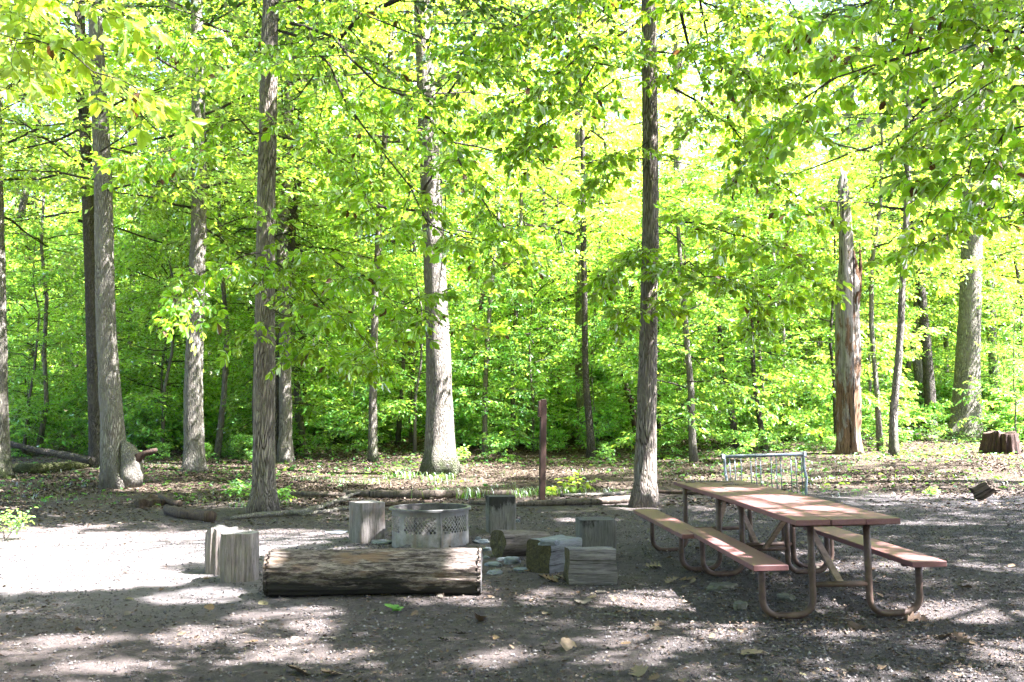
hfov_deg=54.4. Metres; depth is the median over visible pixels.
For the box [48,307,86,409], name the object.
understorey tree
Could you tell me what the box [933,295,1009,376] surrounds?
understorey tree
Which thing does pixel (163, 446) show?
shrub
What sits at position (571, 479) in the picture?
seedling
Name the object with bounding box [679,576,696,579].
fallen leaf
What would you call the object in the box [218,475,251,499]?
seedling
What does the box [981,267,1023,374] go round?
understorey tree
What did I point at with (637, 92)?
forest tree
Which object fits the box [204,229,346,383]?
understorey tree
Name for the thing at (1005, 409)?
shrub
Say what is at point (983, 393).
shrub
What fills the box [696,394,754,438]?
shrub
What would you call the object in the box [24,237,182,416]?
understorey tree
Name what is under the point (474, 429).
shrub
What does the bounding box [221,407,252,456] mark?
shrub
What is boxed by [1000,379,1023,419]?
shrub
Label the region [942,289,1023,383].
understorey tree
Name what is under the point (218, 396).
shrub
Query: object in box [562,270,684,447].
tree
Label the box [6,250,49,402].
understorey tree
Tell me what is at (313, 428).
sapling
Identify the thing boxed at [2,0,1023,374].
sky
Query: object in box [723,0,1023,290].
hickory tree
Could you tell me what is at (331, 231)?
understorey tree
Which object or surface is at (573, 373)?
sapling
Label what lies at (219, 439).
tree
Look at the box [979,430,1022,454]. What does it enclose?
tree stump
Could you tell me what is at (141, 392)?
shrub
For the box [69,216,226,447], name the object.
understorey tree
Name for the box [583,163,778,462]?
beech tree
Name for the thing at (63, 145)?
forest tree
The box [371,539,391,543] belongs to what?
slate stone
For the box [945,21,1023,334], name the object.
forest tree
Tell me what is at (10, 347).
sapling
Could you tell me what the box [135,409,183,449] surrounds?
shrub
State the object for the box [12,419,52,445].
shrub
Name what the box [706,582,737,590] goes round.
rock
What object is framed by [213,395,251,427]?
shrub
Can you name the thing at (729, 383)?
shrub
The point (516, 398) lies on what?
sapling
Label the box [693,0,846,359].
forest tree
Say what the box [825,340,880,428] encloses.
sapling
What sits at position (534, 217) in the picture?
understorey tree
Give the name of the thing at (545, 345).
understorey tree
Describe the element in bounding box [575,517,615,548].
wood block
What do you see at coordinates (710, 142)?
oak tree
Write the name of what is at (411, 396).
understorey tree
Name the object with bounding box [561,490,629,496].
fallen branch
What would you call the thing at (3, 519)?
weed
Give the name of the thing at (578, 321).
poplar tree
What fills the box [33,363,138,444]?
shrub
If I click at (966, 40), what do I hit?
oak tree
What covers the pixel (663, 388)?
sapling
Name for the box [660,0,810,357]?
forest tree
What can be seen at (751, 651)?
fallen leaf
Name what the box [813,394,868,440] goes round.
shrub
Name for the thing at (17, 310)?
understorey tree
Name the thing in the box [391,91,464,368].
forest tree
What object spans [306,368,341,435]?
shrub
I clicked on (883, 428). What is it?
shrub
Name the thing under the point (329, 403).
understorey tree
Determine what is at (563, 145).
tree
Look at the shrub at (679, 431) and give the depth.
35.44 m
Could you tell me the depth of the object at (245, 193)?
39.37 m
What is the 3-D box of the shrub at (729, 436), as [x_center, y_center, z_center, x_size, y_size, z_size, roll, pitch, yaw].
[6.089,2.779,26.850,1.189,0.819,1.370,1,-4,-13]
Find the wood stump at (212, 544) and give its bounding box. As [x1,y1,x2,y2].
[205,525,239,574]
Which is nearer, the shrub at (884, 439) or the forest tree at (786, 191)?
the shrub at (884, 439)
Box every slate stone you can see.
[325,530,347,533]
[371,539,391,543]
[472,539,488,543]
[484,561,501,566]
[487,569,502,574]
[504,556,520,564]
[514,567,528,571]
[538,538,559,545]
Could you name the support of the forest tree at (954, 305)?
on the ground at (230, 596)
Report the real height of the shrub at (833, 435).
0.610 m
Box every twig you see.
[319,634,343,638]
[592,613,628,616]
[685,481,734,482]
[722,483,747,485]
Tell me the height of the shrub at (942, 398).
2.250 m
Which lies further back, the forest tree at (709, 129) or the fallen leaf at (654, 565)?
the forest tree at (709, 129)
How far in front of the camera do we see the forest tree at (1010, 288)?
78.38 m
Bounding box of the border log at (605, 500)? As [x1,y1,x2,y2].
[469,495,629,505]
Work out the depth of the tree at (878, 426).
29.20 m
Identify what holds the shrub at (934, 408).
on the ground at (230, 596)
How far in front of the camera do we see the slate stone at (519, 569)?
10.01 m
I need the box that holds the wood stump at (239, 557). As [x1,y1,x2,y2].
[219,530,258,582]
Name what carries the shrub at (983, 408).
on the ground at (230, 596)
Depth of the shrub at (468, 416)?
31.04 m
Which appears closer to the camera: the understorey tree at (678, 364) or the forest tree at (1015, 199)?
the understorey tree at (678, 364)
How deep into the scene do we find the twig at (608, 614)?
7.73 m
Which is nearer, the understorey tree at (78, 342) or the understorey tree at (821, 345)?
the understorey tree at (78, 342)
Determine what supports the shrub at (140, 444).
on the ground at (230, 596)
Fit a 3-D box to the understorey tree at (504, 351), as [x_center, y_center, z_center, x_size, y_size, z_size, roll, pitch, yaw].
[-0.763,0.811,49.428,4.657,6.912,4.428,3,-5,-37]
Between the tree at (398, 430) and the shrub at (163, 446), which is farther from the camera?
the tree at (398, 430)
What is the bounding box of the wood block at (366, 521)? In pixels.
[349,500,384,543]
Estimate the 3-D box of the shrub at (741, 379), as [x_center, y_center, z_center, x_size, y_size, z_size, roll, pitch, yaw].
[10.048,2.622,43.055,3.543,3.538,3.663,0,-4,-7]
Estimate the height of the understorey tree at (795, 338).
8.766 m
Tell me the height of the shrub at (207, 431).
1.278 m
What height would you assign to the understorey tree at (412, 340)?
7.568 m
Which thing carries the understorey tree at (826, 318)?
on the ground at (230, 596)
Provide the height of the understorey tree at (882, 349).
9.262 m
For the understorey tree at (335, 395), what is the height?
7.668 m
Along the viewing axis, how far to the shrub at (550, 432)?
30.95 m
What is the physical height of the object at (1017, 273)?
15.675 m
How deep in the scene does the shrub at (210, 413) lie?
34.88 m
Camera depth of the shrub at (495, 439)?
27.84 m
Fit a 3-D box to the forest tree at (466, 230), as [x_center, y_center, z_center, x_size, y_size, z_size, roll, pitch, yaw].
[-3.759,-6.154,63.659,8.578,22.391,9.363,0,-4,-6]
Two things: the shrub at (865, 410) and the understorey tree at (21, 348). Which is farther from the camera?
the understorey tree at (21, 348)
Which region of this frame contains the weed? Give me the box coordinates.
[0,507,37,539]
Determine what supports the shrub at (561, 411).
on the ground at (230, 596)
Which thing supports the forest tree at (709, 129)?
on the ground at (230, 596)
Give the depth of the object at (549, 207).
49.13 m
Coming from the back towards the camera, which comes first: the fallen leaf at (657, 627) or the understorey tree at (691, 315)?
the understorey tree at (691, 315)
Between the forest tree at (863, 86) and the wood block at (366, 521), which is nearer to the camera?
the wood block at (366, 521)
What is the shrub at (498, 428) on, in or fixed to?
on the ground at (230, 596)
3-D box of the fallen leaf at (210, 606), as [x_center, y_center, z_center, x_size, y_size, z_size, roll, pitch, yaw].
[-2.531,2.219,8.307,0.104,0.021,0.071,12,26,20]
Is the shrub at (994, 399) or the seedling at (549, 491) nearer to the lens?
the seedling at (549, 491)
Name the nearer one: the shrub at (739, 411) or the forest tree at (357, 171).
the shrub at (739, 411)
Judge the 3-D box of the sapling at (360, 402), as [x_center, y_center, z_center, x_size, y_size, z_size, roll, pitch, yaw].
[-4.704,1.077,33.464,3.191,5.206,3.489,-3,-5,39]
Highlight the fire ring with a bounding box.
[389,503,470,547]
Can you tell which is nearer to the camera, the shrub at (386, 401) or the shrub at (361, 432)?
the shrub at (361, 432)
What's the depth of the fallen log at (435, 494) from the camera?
19.04 m
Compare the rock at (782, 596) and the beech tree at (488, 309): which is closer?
the rock at (782, 596)
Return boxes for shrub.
[9,392,75,456]
[10,381,41,418]
[10,429,30,448]
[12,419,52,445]
[13,377,86,441]
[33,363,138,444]
[34,401,79,428]
[55,388,87,434]
[73,412,134,453]
[123,377,215,437]
[124,393,183,456]
[127,414,172,448]
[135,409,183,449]
[145,442,171,458]
[175,400,233,448]
[175,419,214,452]
[178,382,240,438]
[204,415,250,445]
[205,442,217,459]
[206,412,247,451]
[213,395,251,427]
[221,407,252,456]
[225,444,248,458]
[227,432,252,460]
[292,379,341,434]
[292,418,315,452]
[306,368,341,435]
[306,381,388,434]
[308,397,342,438]
[309,409,367,453]
[340,383,419,432]
[344,395,408,442]
[352,426,382,448]
[367,403,412,441]
[406,396,425,435]
[413,364,510,433]
[418,364,479,432]
[420,398,496,449]
[456,412,500,450]
[461,396,515,445]
[468,369,522,424]
[477,415,525,450]
[480,431,519,461]
[488,397,539,441]
[494,381,552,430]
[508,377,550,432]
[515,410,563,450]
[517,404,565,441]
[532,427,569,451]
[548,394,575,435]
[551,361,635,436]
[552,400,599,441]
[568,407,634,449]
[585,418,629,447]
[588,440,615,463]
[602,372,695,428]
[619,397,686,434]
[656,370,707,427]
[657,431,683,457]
[672,422,699,436]
[675,408,720,442]
[684,400,729,439]
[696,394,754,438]
[701,371,741,424]
[712,404,758,446]
[713,406,757,443]
[713,429,759,458]
[727,368,758,394]
[737,387,779,439]
[737,396,788,448]
[752,355,832,436]
[752,428,781,451]
[765,364,832,436]
[778,361,868,438]
[778,410,815,439]
[780,411,817,443]
[796,434,824,452]
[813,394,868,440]
[822,436,835,449]
[826,432,835,449]
[861,374,928,426]
[861,402,888,431]
[862,403,923,445]
[863,418,903,444]
[872,435,888,449]
[883,372,913,399]
[899,398,954,440]
[901,377,951,423]
[902,379,983,423]
[936,378,989,421]
[941,384,994,423]
[944,401,990,417]
[981,375,1023,429]
[982,371,1023,426]
[985,400,1023,431]
[987,396,1020,427]
[999,402,1023,437]
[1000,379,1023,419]
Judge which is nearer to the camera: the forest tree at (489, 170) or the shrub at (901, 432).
the shrub at (901, 432)
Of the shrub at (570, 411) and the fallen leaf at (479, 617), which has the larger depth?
the shrub at (570, 411)
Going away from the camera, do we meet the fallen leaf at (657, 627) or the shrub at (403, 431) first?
the fallen leaf at (657, 627)
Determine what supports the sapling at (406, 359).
on the ground at (230, 596)
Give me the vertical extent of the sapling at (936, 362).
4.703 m
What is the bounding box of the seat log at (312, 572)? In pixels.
[262,548,482,596]
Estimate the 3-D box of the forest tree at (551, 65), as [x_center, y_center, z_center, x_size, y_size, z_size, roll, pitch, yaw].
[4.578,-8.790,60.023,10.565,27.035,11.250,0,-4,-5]
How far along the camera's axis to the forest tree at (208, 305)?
64.16 m
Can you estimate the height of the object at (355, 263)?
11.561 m
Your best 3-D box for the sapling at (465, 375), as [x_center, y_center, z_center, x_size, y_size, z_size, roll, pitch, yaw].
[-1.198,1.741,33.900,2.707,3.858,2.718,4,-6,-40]
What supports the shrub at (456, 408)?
on the ground at (230, 596)
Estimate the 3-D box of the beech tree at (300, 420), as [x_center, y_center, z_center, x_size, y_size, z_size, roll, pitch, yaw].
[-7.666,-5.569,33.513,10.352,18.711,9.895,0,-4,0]
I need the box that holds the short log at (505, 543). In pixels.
[490,530,551,557]
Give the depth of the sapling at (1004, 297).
33.21 m
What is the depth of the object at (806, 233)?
43.37 m
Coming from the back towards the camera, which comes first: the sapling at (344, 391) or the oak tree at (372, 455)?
the sapling at (344, 391)
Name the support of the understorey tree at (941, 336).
on the ground at (230, 596)
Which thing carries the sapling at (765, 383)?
on the ground at (230, 596)
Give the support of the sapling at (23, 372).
on the ground at (230, 596)
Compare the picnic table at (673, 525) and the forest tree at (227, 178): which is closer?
the picnic table at (673, 525)
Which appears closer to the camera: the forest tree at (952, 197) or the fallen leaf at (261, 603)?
the fallen leaf at (261, 603)
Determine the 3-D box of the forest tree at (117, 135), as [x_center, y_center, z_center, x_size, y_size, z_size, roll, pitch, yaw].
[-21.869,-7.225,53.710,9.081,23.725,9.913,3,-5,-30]
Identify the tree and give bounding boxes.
[0,0,206,150]
[0,0,257,466]
[0,0,301,488]
[0,1,187,478]
[2,0,145,385]
[2,2,71,330]
[2,2,171,414]
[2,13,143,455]
[3,0,397,471]
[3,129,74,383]
[3,149,39,356]
[4,12,84,372]
[4,220,121,455]
[5,39,55,368]
[5,217,86,431]
[6,0,253,436]
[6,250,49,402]
[6,254,61,431]
[7,206,182,440]
[8,260,54,365]
[13,0,245,377]
[13,240,84,408]
[15,0,691,512]
[16,131,79,393]
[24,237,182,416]
[28,1,185,358]
[38,121,143,364]
[38,247,181,390]
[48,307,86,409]
[49,105,142,355]
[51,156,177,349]
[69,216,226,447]
[76,210,238,450]
[77,179,254,454]
[109,0,465,462]
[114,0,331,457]
[118,60,244,372]
[118,262,229,409]
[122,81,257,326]
[123,0,419,453]
[124,0,463,454]
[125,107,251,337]
[129,0,293,377]
[150,0,393,390]
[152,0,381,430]
[161,93,248,373]
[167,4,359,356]
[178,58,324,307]
[186,210,332,419]
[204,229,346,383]
[205,0,637,476]
[205,202,370,453]
[207,179,405,452]
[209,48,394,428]
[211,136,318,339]
[213,236,357,448]
[216,0,549,461]
[221,6,360,346]
[235,0,439,432]
[236,230,390,435]
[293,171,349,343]
[295,260,371,433]
[306,0,485,358]
[311,1,526,432]
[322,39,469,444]
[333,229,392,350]
[338,85,414,327]
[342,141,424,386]
[344,211,497,453]
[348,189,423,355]
[354,258,480,445]
[356,268,465,435]
[372,3,536,359]
[377,0,941,507]
[378,281,472,424]
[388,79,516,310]
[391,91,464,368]
[411,66,502,349]
[411,108,509,362]
[422,195,555,452]
[422,266,522,434]
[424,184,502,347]
[437,0,629,358]
[437,0,746,459]
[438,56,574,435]
[441,0,639,408]
[453,0,712,444]
[454,307,506,377]
[458,78,553,359]
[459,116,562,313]
[460,174,581,448]
[461,236,615,452]
[465,301,537,369]
[488,227,616,436]
[495,207,617,375]
[498,1,690,351]
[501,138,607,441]
[503,269,572,383]
[505,11,672,354]
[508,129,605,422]
[510,271,608,379]
[530,106,635,353]
[533,248,616,393]
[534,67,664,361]
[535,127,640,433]
[557,1,824,434]
[557,170,744,445]
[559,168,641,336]
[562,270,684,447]
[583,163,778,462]
[587,262,703,435]
[593,11,720,349]
[594,79,688,256]
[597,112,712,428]
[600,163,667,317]
[633,179,803,448]
[635,229,723,369]
[635,278,712,400]
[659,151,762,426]
[659,182,835,449]
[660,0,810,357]
[662,151,709,363]
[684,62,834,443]
[690,207,834,424]
[691,62,755,351]
[692,218,829,399]
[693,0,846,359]
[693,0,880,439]
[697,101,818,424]
[703,78,826,351]
[717,0,1023,455]
[721,255,822,374]
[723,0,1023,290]
[725,228,866,431]
[730,156,955,442]
[743,104,825,362]
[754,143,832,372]
[758,80,873,362]
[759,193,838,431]
[762,0,954,401]
[762,229,889,396]
[765,267,834,366]
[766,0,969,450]
[780,0,1023,426]
[786,276,868,379]
[799,71,1005,405]
[806,0,1023,434]
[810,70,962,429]
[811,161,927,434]
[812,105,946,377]
[815,24,960,408]
[815,273,927,418]
[816,110,890,381]
[829,61,952,362]
[835,0,1023,439]
[861,233,956,386]
[863,92,956,354]
[875,0,1023,340]
[882,1,1023,428]
[890,13,1023,412]
[891,290,957,406]
[901,0,1023,75]
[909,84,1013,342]
[910,251,1008,375]
[911,158,982,420]
[917,274,1020,412]
[928,86,1020,360]
[931,299,986,369]
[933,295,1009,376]
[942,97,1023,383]
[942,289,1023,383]
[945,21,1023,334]
[950,190,1023,365]
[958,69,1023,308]
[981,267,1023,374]
[993,117,1023,350]
[997,57,1023,346]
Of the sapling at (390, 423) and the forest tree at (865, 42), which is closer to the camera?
the sapling at (390, 423)
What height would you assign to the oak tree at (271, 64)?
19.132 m
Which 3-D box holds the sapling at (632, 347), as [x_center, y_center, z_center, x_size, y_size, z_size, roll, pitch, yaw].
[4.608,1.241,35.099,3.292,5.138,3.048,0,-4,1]
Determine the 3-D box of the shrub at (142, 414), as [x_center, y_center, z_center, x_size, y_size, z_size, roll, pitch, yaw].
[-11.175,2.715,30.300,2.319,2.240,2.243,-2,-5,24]
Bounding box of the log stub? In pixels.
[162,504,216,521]
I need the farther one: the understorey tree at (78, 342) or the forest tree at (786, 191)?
the forest tree at (786, 191)
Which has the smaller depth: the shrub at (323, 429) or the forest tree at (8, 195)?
the shrub at (323, 429)
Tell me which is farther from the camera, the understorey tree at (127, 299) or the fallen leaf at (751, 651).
the understorey tree at (127, 299)
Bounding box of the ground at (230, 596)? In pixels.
[0,410,1023,681]
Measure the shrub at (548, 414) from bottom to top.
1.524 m
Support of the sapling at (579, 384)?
on the ground at (230, 596)
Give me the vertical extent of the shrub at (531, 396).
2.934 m
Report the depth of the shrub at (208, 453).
28.09 m
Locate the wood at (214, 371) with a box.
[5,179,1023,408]
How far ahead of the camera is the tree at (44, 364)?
31.54 m
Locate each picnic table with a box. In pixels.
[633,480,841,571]
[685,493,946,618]
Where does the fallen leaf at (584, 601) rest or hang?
on the ground at (230, 596)
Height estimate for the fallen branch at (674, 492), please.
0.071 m
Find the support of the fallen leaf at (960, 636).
on the ground at (230, 596)
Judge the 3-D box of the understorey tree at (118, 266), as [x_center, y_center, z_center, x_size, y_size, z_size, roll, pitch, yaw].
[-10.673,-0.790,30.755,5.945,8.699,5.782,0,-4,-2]
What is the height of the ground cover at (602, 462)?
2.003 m
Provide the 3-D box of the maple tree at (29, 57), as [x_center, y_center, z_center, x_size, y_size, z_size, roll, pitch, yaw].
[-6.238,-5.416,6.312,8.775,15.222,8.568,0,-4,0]
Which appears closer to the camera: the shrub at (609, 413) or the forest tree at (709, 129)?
the shrub at (609, 413)
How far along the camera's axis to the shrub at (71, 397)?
39.63 m
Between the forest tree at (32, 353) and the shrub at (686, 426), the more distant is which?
the forest tree at (32, 353)
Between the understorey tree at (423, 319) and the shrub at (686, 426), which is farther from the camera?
the understorey tree at (423, 319)
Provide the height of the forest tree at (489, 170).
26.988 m
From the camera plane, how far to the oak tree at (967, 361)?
36.20 m
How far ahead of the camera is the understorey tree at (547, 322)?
36.39 m
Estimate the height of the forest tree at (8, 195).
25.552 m
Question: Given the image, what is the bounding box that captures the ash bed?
[398,531,463,547]
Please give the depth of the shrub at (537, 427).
32.97 m
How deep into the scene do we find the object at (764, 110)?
42.67 m
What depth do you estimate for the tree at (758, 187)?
32.60 m
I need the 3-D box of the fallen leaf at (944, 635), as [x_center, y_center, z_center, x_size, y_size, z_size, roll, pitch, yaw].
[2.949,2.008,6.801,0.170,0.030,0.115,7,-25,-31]
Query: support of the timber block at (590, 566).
on the ground at (230, 596)
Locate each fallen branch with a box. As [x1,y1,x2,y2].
[231,492,361,519]
[300,506,348,515]
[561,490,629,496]
[658,490,703,494]
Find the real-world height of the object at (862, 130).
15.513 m
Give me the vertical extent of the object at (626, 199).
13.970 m
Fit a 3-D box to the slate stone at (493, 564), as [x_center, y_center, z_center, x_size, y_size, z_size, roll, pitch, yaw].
[-0.195,2.340,10.423,0.163,0.049,0.232,3,-5,-36]
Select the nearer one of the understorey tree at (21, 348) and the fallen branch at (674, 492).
the fallen branch at (674, 492)
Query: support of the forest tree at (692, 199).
on the ground at (230, 596)
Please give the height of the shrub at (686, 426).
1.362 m
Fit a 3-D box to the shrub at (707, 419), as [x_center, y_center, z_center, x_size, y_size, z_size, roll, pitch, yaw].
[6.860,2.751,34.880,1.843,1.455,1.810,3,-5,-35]
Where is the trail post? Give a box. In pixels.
[538,399,546,499]
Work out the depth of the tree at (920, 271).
40.04 m
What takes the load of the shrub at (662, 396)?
on the ground at (230, 596)
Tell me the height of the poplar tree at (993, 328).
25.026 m
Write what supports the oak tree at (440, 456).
on the ground at (230, 596)
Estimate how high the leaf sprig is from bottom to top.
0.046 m
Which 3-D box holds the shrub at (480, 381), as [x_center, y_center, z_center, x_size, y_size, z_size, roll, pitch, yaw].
[-1.705,2.172,35.755,3.725,2.942,3.659,0,-4,4]
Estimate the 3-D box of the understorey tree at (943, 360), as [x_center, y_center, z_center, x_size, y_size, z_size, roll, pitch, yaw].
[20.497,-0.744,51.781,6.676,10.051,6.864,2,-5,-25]
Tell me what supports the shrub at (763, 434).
on the ground at (230, 596)
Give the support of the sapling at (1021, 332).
on the ground at (230, 596)
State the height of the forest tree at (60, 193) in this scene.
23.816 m
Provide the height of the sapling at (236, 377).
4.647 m
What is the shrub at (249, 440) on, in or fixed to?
on the ground at (230, 596)
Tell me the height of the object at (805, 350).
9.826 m
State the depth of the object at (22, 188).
46.38 m
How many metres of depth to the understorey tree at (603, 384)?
35.94 m
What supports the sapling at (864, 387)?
on the ground at (230, 596)
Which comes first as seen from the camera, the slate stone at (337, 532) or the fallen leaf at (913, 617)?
the fallen leaf at (913, 617)
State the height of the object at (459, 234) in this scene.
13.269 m
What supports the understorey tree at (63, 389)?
on the ground at (230, 596)
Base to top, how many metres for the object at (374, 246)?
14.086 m
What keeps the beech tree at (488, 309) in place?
on the ground at (230, 596)
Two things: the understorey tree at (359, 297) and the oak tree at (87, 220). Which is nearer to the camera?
the oak tree at (87, 220)
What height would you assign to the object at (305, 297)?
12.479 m
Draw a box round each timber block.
[526,535,581,573]
[563,546,617,585]
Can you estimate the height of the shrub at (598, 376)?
3.254 m
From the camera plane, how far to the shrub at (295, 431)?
31.94 m
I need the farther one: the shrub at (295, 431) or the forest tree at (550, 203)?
the forest tree at (550, 203)
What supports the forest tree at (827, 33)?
on the ground at (230, 596)
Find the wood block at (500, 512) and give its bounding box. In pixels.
[486,495,515,533]
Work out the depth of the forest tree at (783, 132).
60.90 m
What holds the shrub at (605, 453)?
on the ground at (230, 596)
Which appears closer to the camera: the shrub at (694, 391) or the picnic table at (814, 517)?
the picnic table at (814, 517)
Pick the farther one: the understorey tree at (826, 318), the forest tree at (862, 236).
the forest tree at (862, 236)
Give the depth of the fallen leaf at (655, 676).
5.81 m
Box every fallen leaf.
[204,603,214,609]
[258,600,267,604]
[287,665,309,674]
[321,667,341,674]
[474,612,487,620]
[541,574,557,581]
[560,637,575,650]
[575,598,591,603]
[627,663,648,676]
[644,562,661,567]
[648,673,659,679]
[650,625,661,629]
[664,576,678,582]
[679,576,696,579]
[739,649,767,654]
[847,621,866,629]
[904,612,930,621]
[936,632,952,636]
[950,630,972,643]
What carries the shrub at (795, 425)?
on the ground at (230, 596)
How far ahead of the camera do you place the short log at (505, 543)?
11.02 m
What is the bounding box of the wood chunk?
[968,478,997,499]
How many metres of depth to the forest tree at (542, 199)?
43.18 m
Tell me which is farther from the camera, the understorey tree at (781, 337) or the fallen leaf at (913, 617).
the understorey tree at (781, 337)
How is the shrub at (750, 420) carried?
on the ground at (230, 596)
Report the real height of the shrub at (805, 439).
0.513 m
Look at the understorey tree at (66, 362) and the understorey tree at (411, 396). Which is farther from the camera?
the understorey tree at (66, 362)
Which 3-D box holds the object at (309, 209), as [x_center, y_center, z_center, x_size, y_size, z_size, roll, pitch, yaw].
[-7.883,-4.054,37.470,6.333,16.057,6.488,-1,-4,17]
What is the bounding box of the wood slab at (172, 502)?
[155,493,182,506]
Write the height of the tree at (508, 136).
15.213 m
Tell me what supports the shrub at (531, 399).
on the ground at (230, 596)
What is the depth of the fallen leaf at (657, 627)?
7.14 m
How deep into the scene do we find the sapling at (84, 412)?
31.28 m
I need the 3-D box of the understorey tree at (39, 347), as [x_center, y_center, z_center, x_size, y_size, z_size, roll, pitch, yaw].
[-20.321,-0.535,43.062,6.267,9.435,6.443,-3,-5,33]
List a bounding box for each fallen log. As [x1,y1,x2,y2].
[10,441,95,464]
[12,461,90,473]
[290,491,345,497]
[343,490,514,499]
[385,500,431,506]
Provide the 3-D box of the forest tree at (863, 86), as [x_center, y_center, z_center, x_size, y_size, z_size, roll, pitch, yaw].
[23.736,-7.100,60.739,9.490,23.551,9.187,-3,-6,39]
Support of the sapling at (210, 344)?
on the ground at (230, 596)
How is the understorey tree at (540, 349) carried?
on the ground at (230, 596)
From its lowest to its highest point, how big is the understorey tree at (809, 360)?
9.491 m
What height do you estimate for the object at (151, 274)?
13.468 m
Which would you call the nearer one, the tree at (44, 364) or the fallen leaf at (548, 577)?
the fallen leaf at (548, 577)
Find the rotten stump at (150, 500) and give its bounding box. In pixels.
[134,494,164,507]
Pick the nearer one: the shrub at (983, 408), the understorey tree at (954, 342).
the shrub at (983, 408)
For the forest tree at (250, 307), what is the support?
on the ground at (230, 596)
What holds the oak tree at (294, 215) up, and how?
on the ground at (230, 596)
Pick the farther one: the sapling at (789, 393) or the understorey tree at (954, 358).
the understorey tree at (954, 358)
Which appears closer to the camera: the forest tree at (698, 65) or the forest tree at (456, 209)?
the forest tree at (456, 209)
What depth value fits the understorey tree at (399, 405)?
30.82 m
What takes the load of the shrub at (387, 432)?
on the ground at (230, 596)
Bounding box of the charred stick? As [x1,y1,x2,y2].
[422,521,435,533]
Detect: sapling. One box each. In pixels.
[8,340,42,436]
[8,357,68,453]
[65,361,141,443]
[67,315,159,448]
[122,316,216,449]
[126,356,181,441]
[203,316,253,435]
[203,334,243,384]
[219,342,299,383]
[225,342,251,415]
[239,367,252,421]
[292,367,337,442]
[322,299,425,442]
[332,377,382,440]
[333,338,392,438]
[360,318,425,442]
[378,328,425,432]
[378,344,423,421]
[452,339,508,446]
[488,316,574,444]
[498,370,541,439]
[539,316,601,413]
[547,316,636,450]
[549,337,613,423]
[599,301,708,446]
[599,310,687,427]
[625,365,682,440]
[697,352,752,443]
[724,329,792,426]
[768,362,817,438]
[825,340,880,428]
[860,362,882,425]
[862,355,909,419]
[868,336,916,416]
[902,340,949,424]
[952,284,1023,432]
[980,330,1023,441]
[981,321,1023,428]
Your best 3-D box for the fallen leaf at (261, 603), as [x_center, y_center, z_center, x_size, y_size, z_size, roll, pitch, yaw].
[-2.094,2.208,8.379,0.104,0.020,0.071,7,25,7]
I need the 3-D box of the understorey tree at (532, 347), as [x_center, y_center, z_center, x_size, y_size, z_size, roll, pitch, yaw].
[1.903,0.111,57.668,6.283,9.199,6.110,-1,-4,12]
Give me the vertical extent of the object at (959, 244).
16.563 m
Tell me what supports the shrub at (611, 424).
on the ground at (230, 596)
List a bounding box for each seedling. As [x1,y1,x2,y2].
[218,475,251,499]
[277,483,296,502]
[456,444,470,460]
[546,486,558,494]
[554,469,600,492]
[922,486,940,495]
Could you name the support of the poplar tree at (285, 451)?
on the ground at (230, 596)
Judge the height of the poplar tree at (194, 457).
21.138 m
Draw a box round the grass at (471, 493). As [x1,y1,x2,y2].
[1,452,1023,507]
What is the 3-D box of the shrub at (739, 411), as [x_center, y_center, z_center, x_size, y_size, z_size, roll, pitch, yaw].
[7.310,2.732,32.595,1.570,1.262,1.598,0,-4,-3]
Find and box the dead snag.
[834,166,863,454]
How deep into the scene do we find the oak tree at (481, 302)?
38.49 m
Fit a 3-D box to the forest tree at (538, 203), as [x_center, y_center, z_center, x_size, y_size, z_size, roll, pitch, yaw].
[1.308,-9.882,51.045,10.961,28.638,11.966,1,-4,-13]
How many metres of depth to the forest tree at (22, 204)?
46.88 m
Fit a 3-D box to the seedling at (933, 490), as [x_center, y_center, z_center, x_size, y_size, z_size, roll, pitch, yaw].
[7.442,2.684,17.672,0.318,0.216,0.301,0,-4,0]
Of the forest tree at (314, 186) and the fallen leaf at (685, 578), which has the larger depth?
the forest tree at (314, 186)
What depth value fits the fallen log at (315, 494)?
19.46 m
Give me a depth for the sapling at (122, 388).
32.61 m
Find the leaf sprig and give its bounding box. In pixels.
[384,604,403,610]
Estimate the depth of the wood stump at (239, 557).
9.65 m
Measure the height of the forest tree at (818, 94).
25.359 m
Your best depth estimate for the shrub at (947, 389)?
42.72 m
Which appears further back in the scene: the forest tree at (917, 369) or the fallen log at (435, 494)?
the forest tree at (917, 369)
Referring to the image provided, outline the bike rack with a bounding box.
[721,451,807,505]
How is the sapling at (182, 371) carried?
on the ground at (230, 596)
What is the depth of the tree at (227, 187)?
31.92 m
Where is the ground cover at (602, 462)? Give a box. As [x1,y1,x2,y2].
[0,417,1023,506]
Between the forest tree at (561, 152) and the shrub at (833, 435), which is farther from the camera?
the forest tree at (561, 152)
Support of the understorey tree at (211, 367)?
on the ground at (230, 596)
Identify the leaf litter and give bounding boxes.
[0,435,1023,681]
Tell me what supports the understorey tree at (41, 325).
on the ground at (230, 596)
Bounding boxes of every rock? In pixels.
[706,560,721,565]
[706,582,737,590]
[733,600,747,610]
[777,592,795,601]

